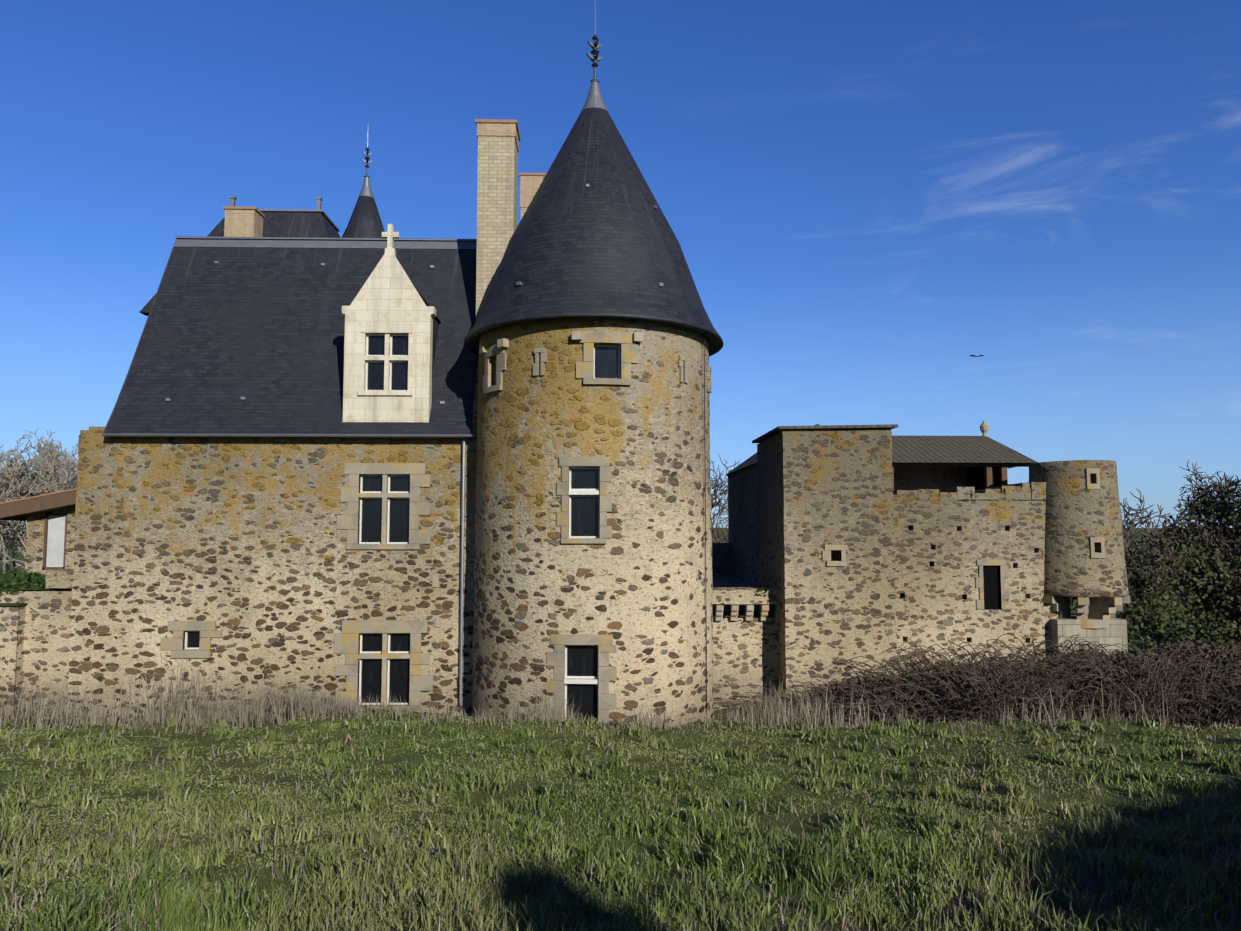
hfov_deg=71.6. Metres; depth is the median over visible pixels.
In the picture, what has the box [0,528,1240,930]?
terrain
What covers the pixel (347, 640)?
window surrounds
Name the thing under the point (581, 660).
logis
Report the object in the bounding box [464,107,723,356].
tower cone
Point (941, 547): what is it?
long wall
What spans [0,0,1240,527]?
sky
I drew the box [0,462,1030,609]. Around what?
wing
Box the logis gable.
[472,355,478,452]
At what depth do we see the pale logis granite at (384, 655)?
22.73 m
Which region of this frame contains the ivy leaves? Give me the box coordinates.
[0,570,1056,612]
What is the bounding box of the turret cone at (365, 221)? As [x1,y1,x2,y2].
[342,196,384,237]
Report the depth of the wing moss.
23.08 m
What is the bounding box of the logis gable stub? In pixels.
[80,427,104,434]
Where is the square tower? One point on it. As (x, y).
(818, 491)
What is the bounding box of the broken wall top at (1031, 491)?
[778,429,1045,500]
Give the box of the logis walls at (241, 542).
[67,435,476,724]
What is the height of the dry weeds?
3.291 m
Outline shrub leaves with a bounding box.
[1115,493,1240,661]
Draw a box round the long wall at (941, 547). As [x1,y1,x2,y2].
[893,500,1057,677]
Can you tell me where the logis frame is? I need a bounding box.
[185,334,619,719]
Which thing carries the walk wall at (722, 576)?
on the terrain at (478, 796)
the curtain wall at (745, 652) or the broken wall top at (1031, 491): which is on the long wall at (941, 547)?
the broken wall top at (1031, 491)
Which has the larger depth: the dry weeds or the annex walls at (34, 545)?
the annex walls at (34, 545)
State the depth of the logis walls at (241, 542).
22.81 m
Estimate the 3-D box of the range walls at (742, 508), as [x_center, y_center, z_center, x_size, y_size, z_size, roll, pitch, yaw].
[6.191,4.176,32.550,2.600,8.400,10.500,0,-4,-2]
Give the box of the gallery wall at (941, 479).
[894,466,966,491]
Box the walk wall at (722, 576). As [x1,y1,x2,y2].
[712,543,770,613]
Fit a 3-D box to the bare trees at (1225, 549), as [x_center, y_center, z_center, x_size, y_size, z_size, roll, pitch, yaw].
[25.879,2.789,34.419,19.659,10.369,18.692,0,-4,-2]
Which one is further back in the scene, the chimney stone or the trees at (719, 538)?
the trees at (719, 538)
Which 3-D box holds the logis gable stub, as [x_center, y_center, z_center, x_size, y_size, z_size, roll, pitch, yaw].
[-14.083,-0.697,25.962,0.800,0.260,6.060,0,-4,-2]
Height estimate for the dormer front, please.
5.160 m
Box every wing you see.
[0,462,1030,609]
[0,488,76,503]
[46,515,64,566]
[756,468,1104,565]
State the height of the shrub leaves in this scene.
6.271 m
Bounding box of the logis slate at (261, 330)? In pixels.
[105,212,478,433]
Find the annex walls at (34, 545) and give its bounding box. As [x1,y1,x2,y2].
[25,507,74,583]
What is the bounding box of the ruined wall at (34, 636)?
[0,568,73,720]
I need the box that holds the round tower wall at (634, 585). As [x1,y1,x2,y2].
[472,318,713,727]
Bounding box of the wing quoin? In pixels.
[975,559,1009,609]
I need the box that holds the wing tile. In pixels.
[724,424,1037,475]
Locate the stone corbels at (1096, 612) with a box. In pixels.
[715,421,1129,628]
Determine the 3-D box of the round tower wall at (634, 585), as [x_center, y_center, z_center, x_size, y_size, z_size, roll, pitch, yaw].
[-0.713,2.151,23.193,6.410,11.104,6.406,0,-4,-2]
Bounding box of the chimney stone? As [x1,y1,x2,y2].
[476,136,527,319]
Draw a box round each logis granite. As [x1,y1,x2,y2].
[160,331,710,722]
[358,331,642,705]
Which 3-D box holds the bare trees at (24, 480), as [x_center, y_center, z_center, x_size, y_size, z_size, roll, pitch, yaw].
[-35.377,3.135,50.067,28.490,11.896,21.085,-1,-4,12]
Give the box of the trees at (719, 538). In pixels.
[0,453,1239,574]
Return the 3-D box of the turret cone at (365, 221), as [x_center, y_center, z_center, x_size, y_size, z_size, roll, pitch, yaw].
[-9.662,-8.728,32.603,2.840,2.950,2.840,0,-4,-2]
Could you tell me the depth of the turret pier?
25.08 m
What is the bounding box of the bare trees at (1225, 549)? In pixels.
[1070,460,1240,651]
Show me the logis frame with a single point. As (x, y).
(581, 680)
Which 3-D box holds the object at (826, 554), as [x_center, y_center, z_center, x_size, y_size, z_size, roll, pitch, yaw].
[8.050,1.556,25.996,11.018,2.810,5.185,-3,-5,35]
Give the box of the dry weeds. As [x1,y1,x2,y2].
[0,640,1240,735]
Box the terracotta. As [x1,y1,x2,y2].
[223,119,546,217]
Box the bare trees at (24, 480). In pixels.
[0,429,77,572]
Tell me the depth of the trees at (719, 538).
61.74 m
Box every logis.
[187,35,706,720]
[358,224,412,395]
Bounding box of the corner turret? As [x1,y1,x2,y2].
[1029,460,1128,596]
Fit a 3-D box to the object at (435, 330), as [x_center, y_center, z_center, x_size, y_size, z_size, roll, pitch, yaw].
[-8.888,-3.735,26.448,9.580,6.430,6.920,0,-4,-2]
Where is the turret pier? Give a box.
[1051,618,1127,673]
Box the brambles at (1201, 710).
[714,633,1240,727]
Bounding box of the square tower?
[757,431,896,709]
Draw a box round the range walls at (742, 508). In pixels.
[728,462,758,585]
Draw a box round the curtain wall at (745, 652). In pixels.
[712,587,780,709]
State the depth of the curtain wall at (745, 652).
25.14 m
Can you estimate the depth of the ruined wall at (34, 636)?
23.08 m
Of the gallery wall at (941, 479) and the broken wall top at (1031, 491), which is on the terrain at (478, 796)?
the gallery wall at (941, 479)
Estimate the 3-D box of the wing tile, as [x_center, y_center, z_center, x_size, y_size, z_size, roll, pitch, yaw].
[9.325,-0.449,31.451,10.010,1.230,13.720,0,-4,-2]
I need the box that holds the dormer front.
[342,247,435,421]
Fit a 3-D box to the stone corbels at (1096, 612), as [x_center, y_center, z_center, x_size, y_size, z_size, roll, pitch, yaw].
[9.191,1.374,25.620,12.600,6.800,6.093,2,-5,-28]
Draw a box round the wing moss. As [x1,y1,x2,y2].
[0,587,44,605]
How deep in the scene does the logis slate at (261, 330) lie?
24.58 m

